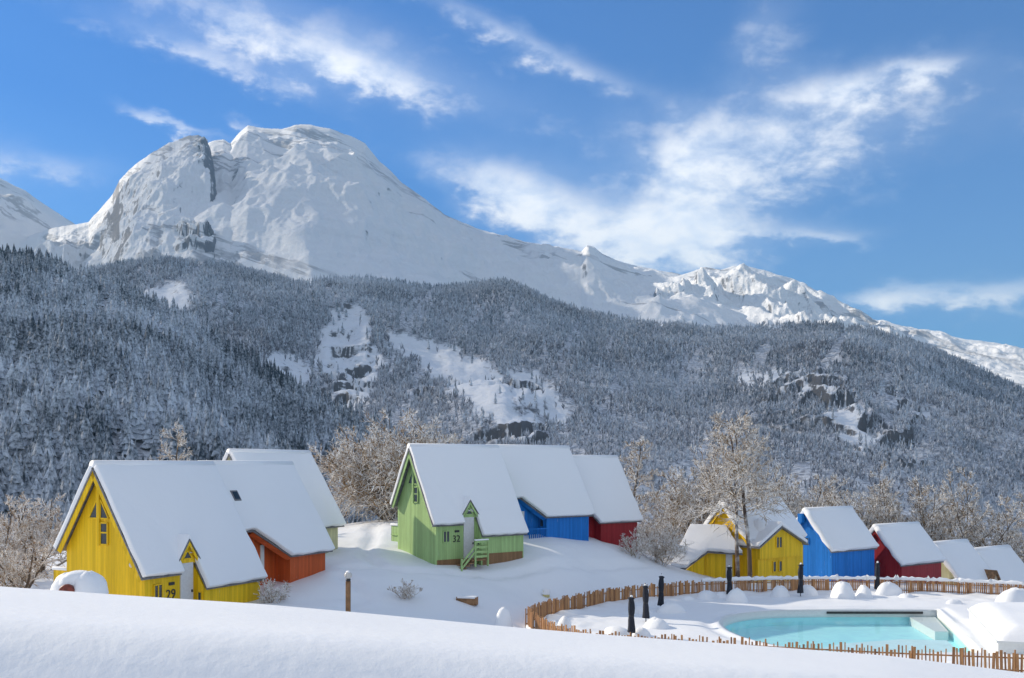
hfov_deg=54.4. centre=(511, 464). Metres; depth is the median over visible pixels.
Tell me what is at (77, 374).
snowy fir
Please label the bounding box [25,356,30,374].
snowy fir
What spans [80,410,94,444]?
snowy fir
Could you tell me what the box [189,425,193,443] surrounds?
snowy fir
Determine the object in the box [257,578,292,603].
shrub
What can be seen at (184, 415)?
snowy fir
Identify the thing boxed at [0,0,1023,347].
sky
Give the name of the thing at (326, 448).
snowy fir
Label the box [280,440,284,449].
snowy fir
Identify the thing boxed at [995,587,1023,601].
snow mound
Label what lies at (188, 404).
snowy fir
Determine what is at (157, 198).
mountain spur
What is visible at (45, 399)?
snowy fir
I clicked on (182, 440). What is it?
bare tree
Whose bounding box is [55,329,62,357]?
snowy fir
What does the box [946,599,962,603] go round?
snow mound
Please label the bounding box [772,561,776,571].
window
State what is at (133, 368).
snowy fir
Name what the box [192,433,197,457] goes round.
snowy fir
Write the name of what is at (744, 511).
birch tree
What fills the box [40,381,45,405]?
snowy fir
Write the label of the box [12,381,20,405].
snowy fir
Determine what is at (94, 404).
snowy fir
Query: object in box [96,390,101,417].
snowy fir
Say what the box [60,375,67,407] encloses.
snowy fir
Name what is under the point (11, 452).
snowy fir
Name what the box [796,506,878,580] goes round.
chalet
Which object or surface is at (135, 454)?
snowy fir
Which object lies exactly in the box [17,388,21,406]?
snowy fir
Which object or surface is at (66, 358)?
snowy fir
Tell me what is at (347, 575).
wooden post
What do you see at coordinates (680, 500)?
bare tree
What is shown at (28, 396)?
snowy fir
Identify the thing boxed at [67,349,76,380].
snowy fir
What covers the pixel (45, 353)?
snowy fir
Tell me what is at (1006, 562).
chalet
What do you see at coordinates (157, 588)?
window
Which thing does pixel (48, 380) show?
snowy fir
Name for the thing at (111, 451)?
snowy fir
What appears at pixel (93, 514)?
window
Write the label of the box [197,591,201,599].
window
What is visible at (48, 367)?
snowy fir
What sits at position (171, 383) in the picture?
snowy fir
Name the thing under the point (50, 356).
snowy fir
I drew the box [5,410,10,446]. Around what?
snowy fir
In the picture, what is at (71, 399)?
snowy fir
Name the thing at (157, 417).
snowy fir
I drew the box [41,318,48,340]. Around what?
snowy fir
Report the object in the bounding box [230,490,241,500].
roof window
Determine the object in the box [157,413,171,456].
snowy fir
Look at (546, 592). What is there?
marker post
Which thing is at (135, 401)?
snowy fir
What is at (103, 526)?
window
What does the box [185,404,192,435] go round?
snowy fir
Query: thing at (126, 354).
snowy fir
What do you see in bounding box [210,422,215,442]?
snowy fir
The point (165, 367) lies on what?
snowy fir
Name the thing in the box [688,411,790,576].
birch tree
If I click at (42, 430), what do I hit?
snowy fir
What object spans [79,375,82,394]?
snowy fir
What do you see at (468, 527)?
door
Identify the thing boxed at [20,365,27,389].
snowy fir
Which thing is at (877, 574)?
closed parasol
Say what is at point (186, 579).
door
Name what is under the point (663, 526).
bare tree
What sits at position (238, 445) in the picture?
snowy fir
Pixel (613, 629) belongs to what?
snow mound
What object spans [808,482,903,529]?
bare tree
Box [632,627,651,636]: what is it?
snow mound
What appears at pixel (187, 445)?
snowy fir
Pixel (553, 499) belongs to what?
chalet
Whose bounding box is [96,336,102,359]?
snowy fir
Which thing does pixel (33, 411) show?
snowy fir
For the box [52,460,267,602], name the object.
chalet
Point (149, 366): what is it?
snowy fir
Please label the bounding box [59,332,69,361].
snowy fir
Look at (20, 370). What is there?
snowy fir
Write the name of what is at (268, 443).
snowy fir
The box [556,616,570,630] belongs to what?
snow mound
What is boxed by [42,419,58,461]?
snowy fir
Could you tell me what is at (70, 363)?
snowy fir
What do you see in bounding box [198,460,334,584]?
chalet
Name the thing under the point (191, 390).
snowy fir
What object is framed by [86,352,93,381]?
snowy fir
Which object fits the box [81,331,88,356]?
snowy fir
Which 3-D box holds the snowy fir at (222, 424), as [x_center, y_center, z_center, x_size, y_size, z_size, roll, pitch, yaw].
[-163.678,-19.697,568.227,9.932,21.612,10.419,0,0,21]
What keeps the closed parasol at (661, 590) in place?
on the pool deck
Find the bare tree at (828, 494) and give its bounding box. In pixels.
[783,474,867,517]
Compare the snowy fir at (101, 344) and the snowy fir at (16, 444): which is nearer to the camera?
the snowy fir at (16, 444)
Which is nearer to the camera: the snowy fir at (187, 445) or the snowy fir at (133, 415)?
the snowy fir at (187, 445)
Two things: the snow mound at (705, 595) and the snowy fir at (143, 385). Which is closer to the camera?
the snow mound at (705, 595)
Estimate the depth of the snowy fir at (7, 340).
621.09 m
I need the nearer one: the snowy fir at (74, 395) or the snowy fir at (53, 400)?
the snowy fir at (53, 400)
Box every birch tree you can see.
[681,409,795,581]
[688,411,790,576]
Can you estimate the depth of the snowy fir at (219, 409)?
638.24 m
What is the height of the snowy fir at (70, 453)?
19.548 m
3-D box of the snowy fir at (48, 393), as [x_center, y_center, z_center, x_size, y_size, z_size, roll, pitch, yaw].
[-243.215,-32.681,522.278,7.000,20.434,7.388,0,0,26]
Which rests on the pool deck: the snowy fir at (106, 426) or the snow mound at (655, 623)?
the snow mound at (655, 623)
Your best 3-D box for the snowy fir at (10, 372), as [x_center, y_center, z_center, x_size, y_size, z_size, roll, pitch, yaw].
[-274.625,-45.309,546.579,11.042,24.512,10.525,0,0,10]
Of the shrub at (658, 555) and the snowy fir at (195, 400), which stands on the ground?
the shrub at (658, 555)
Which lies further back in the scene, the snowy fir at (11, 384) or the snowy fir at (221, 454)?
the snowy fir at (11, 384)
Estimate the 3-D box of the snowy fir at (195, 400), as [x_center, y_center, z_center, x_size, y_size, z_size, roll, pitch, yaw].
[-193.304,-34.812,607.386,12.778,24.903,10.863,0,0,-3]
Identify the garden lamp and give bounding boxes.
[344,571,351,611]
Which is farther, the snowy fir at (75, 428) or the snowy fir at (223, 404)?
the snowy fir at (223, 404)
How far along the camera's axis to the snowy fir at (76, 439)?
449.45 m
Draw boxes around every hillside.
[4,298,322,536]
[99,264,1023,558]
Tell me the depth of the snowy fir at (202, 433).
513.24 m
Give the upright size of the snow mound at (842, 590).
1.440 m
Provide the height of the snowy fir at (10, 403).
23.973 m
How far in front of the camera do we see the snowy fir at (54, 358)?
605.29 m
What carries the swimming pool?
in the pool deck
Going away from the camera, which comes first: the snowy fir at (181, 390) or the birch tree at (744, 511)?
the birch tree at (744, 511)
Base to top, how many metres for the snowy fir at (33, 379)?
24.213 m
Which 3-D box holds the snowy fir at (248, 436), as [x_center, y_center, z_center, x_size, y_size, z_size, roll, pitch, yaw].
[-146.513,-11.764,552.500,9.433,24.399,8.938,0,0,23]
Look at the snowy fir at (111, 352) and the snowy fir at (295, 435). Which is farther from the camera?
the snowy fir at (295, 435)
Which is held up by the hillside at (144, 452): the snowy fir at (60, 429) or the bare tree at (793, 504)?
the snowy fir at (60, 429)
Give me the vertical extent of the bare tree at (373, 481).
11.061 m
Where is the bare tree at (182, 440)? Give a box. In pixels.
[149,421,192,460]
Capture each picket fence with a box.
[525,580,701,627]
[527,606,1023,672]
[701,574,1023,594]
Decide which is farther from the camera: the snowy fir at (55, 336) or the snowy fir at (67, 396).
the snowy fir at (55, 336)
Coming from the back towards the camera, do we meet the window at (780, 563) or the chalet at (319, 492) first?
the window at (780, 563)
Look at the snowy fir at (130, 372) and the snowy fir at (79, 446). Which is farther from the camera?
the snowy fir at (130, 372)
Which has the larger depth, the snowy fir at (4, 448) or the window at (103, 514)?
the snowy fir at (4, 448)
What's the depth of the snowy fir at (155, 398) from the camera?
563.76 m
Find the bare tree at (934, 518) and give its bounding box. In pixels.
[851,475,992,542]
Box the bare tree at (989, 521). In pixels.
[882,466,1023,553]
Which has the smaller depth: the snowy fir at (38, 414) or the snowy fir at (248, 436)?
the snowy fir at (38, 414)
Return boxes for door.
[180,562,192,599]
[463,517,473,557]
[726,554,731,577]
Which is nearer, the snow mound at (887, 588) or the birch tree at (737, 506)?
the snow mound at (887, 588)
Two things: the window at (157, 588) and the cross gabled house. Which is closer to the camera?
the window at (157, 588)
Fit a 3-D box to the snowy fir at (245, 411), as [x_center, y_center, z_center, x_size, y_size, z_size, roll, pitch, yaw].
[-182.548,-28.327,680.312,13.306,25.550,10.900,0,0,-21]
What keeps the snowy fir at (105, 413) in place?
on the hillside at (144, 452)
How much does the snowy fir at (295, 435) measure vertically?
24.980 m
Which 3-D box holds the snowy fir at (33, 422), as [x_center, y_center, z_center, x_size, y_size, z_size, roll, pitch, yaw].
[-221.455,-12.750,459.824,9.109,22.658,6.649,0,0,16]
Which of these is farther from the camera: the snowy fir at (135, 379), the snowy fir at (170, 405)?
the snowy fir at (135, 379)
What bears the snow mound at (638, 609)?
on the pool deck
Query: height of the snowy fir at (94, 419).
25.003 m
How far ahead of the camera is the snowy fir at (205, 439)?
511.09 m
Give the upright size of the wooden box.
0.482 m
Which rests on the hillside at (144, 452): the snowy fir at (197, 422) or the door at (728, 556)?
the snowy fir at (197, 422)
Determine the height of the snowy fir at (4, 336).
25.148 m
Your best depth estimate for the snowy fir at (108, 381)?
551.02 m
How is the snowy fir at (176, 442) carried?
on the hillside at (144, 452)
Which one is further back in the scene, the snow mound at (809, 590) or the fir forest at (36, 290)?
the fir forest at (36, 290)
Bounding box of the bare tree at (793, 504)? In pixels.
[728,474,824,517]
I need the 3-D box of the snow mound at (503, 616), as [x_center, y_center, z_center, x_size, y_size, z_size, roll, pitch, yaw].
[0.092,7.986,50.509,1.950,1.615,1.067,0,0,0]
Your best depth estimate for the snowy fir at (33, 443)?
443.48 m
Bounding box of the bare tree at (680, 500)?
[645,458,762,543]
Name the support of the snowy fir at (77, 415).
on the hillside at (144, 452)
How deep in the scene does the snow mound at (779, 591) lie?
66.90 m
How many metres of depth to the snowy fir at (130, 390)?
553.16 m
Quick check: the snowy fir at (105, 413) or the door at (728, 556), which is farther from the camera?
the snowy fir at (105, 413)
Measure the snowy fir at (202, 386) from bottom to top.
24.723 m
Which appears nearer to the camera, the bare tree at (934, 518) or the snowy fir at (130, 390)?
the bare tree at (934, 518)
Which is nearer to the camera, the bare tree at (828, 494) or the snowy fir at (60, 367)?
the bare tree at (828, 494)
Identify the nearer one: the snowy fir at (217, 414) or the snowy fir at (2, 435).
the snowy fir at (2, 435)
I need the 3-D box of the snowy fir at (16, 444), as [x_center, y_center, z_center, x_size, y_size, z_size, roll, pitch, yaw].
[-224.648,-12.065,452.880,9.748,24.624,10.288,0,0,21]
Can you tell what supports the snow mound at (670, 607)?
on the pool deck
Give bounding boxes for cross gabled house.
[703,497,808,581]
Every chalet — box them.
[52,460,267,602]
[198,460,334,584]
[223,448,345,553]
[390,443,528,571]
[495,444,594,540]
[573,455,642,550]
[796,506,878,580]
[869,521,945,582]
[933,539,1002,587]
[974,544,1023,586]
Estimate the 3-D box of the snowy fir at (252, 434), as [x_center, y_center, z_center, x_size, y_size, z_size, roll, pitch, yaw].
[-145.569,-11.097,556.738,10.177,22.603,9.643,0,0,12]
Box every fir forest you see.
[0,243,448,551]
[84,253,1023,532]
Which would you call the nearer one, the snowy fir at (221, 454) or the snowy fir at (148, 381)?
the snowy fir at (221, 454)
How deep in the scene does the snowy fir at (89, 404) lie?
510.56 m
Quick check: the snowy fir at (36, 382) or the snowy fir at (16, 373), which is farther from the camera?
the snowy fir at (16, 373)
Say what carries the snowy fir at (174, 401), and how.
on the hillside at (144, 452)
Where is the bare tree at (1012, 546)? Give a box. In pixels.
[959,528,1023,560]
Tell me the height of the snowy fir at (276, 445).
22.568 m
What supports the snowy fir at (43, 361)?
on the hillside at (144, 452)
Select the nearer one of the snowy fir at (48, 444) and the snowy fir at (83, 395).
the snowy fir at (48, 444)
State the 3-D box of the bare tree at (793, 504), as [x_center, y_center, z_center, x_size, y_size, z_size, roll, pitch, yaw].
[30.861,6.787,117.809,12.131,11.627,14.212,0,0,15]
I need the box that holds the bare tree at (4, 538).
[0,491,59,578]
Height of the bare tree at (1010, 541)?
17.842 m
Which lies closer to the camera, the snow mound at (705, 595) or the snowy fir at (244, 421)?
the snow mound at (705, 595)
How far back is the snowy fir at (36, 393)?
513.35 m
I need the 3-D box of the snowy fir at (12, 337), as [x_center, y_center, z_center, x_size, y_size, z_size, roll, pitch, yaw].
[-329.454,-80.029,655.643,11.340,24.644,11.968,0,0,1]
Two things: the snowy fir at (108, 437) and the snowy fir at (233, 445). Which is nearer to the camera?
the snowy fir at (108, 437)
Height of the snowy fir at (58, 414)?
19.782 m
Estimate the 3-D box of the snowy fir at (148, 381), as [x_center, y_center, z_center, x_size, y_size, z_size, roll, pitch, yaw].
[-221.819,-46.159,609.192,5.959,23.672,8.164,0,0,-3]
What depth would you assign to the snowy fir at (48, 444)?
437.20 m
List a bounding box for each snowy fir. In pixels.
[0,356,6,388]
[0,413,5,445]
[1,377,9,409]
[1,438,9,471]
[2,326,6,342]
[2,336,14,367]
[2,406,6,433]
[3,342,12,368]
[4,360,19,390]
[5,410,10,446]
[6,388,14,422]
[7,412,26,461]
[8,325,17,361]
[8,419,14,457]
[9,375,13,390]
[11,399,20,422]
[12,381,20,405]
[13,364,19,387]
[17,356,23,385]
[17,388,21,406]
[19,405,29,446]
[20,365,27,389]
[20,375,24,395]
[21,392,30,427]
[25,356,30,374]
[25,414,37,449]
[26,387,32,406]
[27,402,39,430]
[28,436,43,482]
[29,349,35,374]
[30,369,39,394]
[30,431,36,462]
[33,374,39,395]
[33,385,42,413]
[35,349,41,375]
[36,426,44,450]
[37,402,40,427]
[39,357,45,382]
[40,371,52,394]
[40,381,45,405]
[40,394,47,420]
[40,397,52,430]
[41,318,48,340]
[41,406,45,421]
[41,424,43,439]
[41,427,58,472]
[42,343,47,362]
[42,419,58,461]
[43,358,53,392]
[45,346,54,373]
[46,349,55,382]
[46,385,51,406]
[48,312,54,328]
[50,340,57,377]
[50,393,58,411]
[51,383,63,410]
[52,397,62,431]
[53,325,59,348]
[53,414,65,454]
[54,356,64,384]
[54,408,59,422]
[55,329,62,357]
[56,331,67,354]
[57,435,69,473]
[58,421,72,454]
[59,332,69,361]
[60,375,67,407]
[63,347,71,376]
[63,380,75,418]
[65,401,73,435]
[66,387,75,416]
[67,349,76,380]
[68,444,72,465]
[69,348,71,384]
[69,411,76,440]
[70,336,75,352]
[71,372,76,394]
[72,385,76,405]
[73,419,77,440]
[74,404,80,430]
[75,367,83,386]
[75,427,85,460]
[76,382,81,396]
[77,436,83,466]
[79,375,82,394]
[79,408,83,434]
[80,358,83,380]
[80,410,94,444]
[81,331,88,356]
[81,382,85,411]
[83,364,86,385]
[83,381,92,405]
[84,400,87,413]
[84,423,93,448]
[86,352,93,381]
[86,366,95,401]
[87,392,91,414]
[89,347,94,375]
[89,425,103,459]
[91,394,96,413]
[91,407,97,439]
[94,414,101,440]
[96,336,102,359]
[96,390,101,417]
[97,353,105,392]
[98,332,106,360]
[100,415,104,438]
[101,372,110,401]
[101,394,115,433]
[102,402,108,434]
[102,423,117,459]
[105,417,112,436]
[106,341,117,371]
[108,386,113,414]
[109,442,113,459]
[111,395,120,426]
[112,384,116,395]
[116,368,123,396]
[120,383,128,414]
[123,347,128,365]
[125,353,132,384]
[127,340,131,367]
[127,380,138,414]
[127,393,140,439]
[128,361,134,380]
[128,365,133,383]
[128,387,137,413]
[133,439,138,459]
[134,370,139,391]
[141,376,146,396]
[144,360,155,385]
[146,370,150,390]
[147,391,155,430]
[148,383,162,415]
[149,371,153,392]
[151,440,157,459]
[152,405,160,436]
[156,376,166,410]
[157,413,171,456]
[157,420,163,452]
[158,390,162,413]
[159,406,166,431]
[162,361,167,377]
[163,374,169,406]
[163,428,171,459]
[166,366,171,378]
[166,388,173,415]
[167,388,176,413]
[167,429,179,460]
[168,377,174,395]
[168,428,176,460]
[171,417,174,432]
[173,403,179,422]
[174,408,183,432]
[178,379,184,403]
[178,436,186,460]
[182,371,188,394]
[182,405,188,430]
[184,422,189,453]
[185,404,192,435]
[187,398,190,419]
[188,383,193,401]
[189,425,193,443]
[190,388,202,413]
[192,402,203,431]
[192,413,200,442]
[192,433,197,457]
[194,426,203,459]
[200,376,205,397]
[201,426,203,443]
[203,428,208,455]
[206,428,213,454]
[210,408,220,437]
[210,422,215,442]
[211,429,221,459]
[215,406,218,423]
[217,401,221,418]
[217,440,224,459]
[220,413,225,436]
[221,396,227,417]
[231,437,236,448]
[233,412,238,430]
[236,436,240,448]
[240,418,244,444]
[242,415,246,430]
[244,405,249,425]
[245,423,253,448]
[250,426,255,448]
[254,420,260,433]
[258,437,263,448]
[260,422,265,438]
[266,433,271,448]
[269,429,273,447]
[274,436,277,448]
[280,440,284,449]
[289,431,293,449]
[294,427,298,448]
[322,443,328,462]
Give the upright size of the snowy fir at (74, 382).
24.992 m
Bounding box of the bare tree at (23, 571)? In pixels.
[0,536,64,587]
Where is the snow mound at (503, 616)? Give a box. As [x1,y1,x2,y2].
[495,607,512,626]
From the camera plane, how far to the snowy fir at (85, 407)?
497.33 m
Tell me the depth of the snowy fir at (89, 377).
557.68 m
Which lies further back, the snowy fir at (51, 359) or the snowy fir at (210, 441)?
the snowy fir at (51, 359)
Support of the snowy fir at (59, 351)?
on the hillside at (144, 452)
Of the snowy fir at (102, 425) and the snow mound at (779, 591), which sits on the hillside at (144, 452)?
the snowy fir at (102, 425)
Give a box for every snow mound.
[495,607,512,626]
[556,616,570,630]
[604,626,629,635]
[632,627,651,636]
[635,605,652,613]
[643,617,669,629]
[656,602,685,612]
[682,596,694,599]
[696,590,717,599]
[716,592,726,597]
[724,588,748,602]
[770,585,789,596]
[796,585,818,595]
[830,581,854,598]
[855,585,872,597]
[875,582,902,595]
[898,593,914,597]
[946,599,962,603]
[967,602,1023,654]
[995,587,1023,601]
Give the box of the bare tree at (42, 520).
[0,493,66,571]
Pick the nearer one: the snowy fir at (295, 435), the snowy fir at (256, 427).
the snowy fir at (256, 427)
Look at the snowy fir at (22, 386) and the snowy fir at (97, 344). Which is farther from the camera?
the snowy fir at (97, 344)
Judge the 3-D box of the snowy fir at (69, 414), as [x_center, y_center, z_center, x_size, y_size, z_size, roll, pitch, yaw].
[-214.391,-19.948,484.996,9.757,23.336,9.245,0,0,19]
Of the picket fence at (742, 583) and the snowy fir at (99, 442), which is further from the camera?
the snowy fir at (99, 442)
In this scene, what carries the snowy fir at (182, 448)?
on the hillside at (144, 452)
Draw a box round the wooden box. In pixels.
[456,595,477,605]
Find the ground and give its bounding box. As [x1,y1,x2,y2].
[0,520,1023,677]
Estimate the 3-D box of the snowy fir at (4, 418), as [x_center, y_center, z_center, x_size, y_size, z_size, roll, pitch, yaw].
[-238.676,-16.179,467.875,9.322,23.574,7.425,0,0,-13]
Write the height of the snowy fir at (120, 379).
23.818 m
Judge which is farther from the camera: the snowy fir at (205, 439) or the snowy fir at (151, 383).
the snowy fir at (151, 383)
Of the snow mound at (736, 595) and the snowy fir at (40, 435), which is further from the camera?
the snowy fir at (40, 435)
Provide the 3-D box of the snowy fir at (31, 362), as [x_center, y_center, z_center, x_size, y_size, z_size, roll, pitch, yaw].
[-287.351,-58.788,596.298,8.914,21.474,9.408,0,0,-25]
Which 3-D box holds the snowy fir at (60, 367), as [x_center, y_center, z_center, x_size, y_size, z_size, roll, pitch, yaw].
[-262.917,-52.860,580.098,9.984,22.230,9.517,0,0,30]
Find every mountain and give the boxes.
[0,178,74,251]
[82,124,1023,386]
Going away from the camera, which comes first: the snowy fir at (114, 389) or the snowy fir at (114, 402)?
the snowy fir at (114, 402)
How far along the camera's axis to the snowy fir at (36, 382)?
532.05 m
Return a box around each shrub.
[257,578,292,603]
[387,578,422,598]
[617,525,656,557]
[632,523,693,565]
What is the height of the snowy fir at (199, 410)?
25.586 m
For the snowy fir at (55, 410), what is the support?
on the hillside at (144, 452)
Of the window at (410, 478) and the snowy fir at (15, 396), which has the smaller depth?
the window at (410, 478)
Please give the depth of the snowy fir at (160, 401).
570.86 m
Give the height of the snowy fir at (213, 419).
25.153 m
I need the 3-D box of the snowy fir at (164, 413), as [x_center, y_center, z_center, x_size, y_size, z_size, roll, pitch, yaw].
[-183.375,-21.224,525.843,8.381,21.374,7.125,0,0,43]
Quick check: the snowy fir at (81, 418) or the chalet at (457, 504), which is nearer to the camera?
the chalet at (457, 504)
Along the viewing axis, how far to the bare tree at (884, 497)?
122.75 m
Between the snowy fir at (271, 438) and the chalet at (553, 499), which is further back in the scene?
the snowy fir at (271, 438)
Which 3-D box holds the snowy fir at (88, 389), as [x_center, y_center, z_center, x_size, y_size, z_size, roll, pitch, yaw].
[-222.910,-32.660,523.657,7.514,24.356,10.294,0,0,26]
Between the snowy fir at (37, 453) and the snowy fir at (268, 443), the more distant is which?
the snowy fir at (268, 443)
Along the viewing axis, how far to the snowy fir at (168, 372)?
638.78 m
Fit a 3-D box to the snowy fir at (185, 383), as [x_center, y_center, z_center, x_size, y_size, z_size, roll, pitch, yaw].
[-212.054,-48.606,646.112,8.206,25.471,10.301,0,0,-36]
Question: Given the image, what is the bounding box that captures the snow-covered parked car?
[50,570,108,593]
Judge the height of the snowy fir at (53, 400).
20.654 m
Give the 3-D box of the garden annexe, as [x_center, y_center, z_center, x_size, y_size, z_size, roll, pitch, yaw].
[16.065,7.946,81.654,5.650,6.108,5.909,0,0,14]
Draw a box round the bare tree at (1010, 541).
[935,470,1023,562]
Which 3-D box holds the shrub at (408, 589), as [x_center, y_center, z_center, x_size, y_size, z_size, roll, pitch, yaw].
[-5.837,6.889,54.449,1.962,1.330,1.863,0,0,-18]
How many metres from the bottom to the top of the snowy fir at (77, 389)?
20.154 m
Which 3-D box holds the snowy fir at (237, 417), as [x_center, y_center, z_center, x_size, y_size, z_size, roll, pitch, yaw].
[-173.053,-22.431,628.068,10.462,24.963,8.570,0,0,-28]
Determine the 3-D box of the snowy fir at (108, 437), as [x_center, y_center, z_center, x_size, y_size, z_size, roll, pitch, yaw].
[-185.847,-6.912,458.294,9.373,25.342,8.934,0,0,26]
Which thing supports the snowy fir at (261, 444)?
on the hillside at (144, 452)
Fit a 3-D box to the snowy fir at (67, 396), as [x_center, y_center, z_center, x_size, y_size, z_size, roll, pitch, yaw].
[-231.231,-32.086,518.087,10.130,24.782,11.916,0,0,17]
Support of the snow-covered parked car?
on the ground
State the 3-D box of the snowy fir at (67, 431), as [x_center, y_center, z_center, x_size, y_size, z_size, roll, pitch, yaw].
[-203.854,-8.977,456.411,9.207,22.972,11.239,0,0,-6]
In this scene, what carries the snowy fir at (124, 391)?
on the hillside at (144, 452)
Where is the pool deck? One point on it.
(697, 618)
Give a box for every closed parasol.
[627,594,635,635]
[642,583,649,621]
[657,573,664,605]
[726,565,731,593]
[797,562,803,595]
[874,560,879,588]
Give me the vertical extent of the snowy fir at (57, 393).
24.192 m
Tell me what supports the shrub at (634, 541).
on the ground
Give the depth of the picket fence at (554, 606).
62.92 m
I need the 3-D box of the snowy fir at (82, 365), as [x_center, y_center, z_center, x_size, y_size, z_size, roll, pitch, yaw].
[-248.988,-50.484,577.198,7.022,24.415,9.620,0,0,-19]
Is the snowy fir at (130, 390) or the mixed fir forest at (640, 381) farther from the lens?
the mixed fir forest at (640, 381)
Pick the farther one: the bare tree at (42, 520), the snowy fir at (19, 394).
the snowy fir at (19, 394)
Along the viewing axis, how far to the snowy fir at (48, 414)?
481.39 m
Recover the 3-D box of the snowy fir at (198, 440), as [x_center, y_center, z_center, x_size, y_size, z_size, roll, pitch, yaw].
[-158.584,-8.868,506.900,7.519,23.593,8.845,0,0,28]
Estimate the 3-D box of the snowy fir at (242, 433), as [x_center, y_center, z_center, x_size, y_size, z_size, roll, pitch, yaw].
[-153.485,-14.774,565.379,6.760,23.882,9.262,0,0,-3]
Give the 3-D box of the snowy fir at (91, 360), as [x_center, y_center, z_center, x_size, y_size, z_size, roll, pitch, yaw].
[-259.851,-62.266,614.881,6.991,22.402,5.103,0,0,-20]
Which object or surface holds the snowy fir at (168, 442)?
on the hillside at (144, 452)
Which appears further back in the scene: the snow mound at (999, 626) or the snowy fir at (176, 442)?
the snowy fir at (176, 442)
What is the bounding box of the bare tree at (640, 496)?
[618,436,665,530]
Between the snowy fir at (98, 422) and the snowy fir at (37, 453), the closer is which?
the snowy fir at (37, 453)
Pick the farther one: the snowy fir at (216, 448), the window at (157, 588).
the snowy fir at (216, 448)
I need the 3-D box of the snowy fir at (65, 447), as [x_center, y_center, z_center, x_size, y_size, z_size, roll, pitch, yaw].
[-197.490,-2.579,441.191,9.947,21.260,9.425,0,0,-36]
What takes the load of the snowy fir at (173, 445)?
on the hillside at (144, 452)
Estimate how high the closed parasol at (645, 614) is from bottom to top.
2.490 m
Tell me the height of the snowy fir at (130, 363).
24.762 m
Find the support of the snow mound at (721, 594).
on the pool deck
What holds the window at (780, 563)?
in the cross gabled house
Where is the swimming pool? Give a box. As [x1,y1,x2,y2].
[717,609,983,652]
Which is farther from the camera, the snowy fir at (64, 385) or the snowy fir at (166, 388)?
the snowy fir at (166, 388)
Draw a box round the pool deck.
[526,589,1023,672]
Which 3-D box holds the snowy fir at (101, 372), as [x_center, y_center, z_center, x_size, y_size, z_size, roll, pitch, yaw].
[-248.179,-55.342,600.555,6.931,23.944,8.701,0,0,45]
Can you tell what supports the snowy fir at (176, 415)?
on the hillside at (144, 452)
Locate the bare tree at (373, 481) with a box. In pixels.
[307,407,463,522]
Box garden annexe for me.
[671,524,742,577]
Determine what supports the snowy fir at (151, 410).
on the hillside at (144, 452)
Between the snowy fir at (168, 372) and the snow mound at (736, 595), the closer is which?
the snow mound at (736, 595)
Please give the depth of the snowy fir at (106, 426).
491.39 m
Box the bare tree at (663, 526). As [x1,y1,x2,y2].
[637,508,694,554]
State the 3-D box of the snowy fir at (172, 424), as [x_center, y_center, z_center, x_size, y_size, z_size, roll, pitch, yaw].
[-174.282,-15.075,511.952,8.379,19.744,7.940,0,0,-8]
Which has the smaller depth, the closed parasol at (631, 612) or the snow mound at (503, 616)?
the snow mound at (503, 616)
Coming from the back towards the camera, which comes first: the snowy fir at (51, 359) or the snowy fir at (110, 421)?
the snowy fir at (51, 359)
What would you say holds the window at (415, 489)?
in the chalet at (457, 504)
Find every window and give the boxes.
[88,498,96,518]
[99,499,108,518]
[99,522,108,545]
[153,583,162,597]
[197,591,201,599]
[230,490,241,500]
[408,471,411,483]
[413,486,418,502]
[442,530,449,542]
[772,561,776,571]
[778,560,782,571]
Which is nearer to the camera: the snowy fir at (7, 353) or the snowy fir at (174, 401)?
the snowy fir at (174, 401)
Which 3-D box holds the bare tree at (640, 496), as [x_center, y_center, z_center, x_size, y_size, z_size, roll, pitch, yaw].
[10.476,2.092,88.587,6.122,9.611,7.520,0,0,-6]
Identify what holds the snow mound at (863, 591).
on the pool deck
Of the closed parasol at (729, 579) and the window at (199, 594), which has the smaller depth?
the window at (199, 594)
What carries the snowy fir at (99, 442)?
on the hillside at (144, 452)
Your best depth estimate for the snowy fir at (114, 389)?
551.63 m
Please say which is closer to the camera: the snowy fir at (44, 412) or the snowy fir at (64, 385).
the snowy fir at (44, 412)
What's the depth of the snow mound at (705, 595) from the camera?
65.91 m
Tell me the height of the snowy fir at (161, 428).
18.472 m
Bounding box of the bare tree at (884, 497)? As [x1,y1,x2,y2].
[820,461,968,539]
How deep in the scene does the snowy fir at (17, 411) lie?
479.34 m
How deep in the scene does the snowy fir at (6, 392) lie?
518.51 m
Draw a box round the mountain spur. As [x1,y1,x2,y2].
[21,135,216,270]
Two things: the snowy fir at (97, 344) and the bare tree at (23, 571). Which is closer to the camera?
the bare tree at (23, 571)
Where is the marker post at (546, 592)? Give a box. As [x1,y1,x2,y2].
[542,588,550,597]
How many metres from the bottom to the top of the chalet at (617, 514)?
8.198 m
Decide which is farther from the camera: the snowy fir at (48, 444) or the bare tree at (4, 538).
the snowy fir at (48, 444)
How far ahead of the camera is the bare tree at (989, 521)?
123.64 m

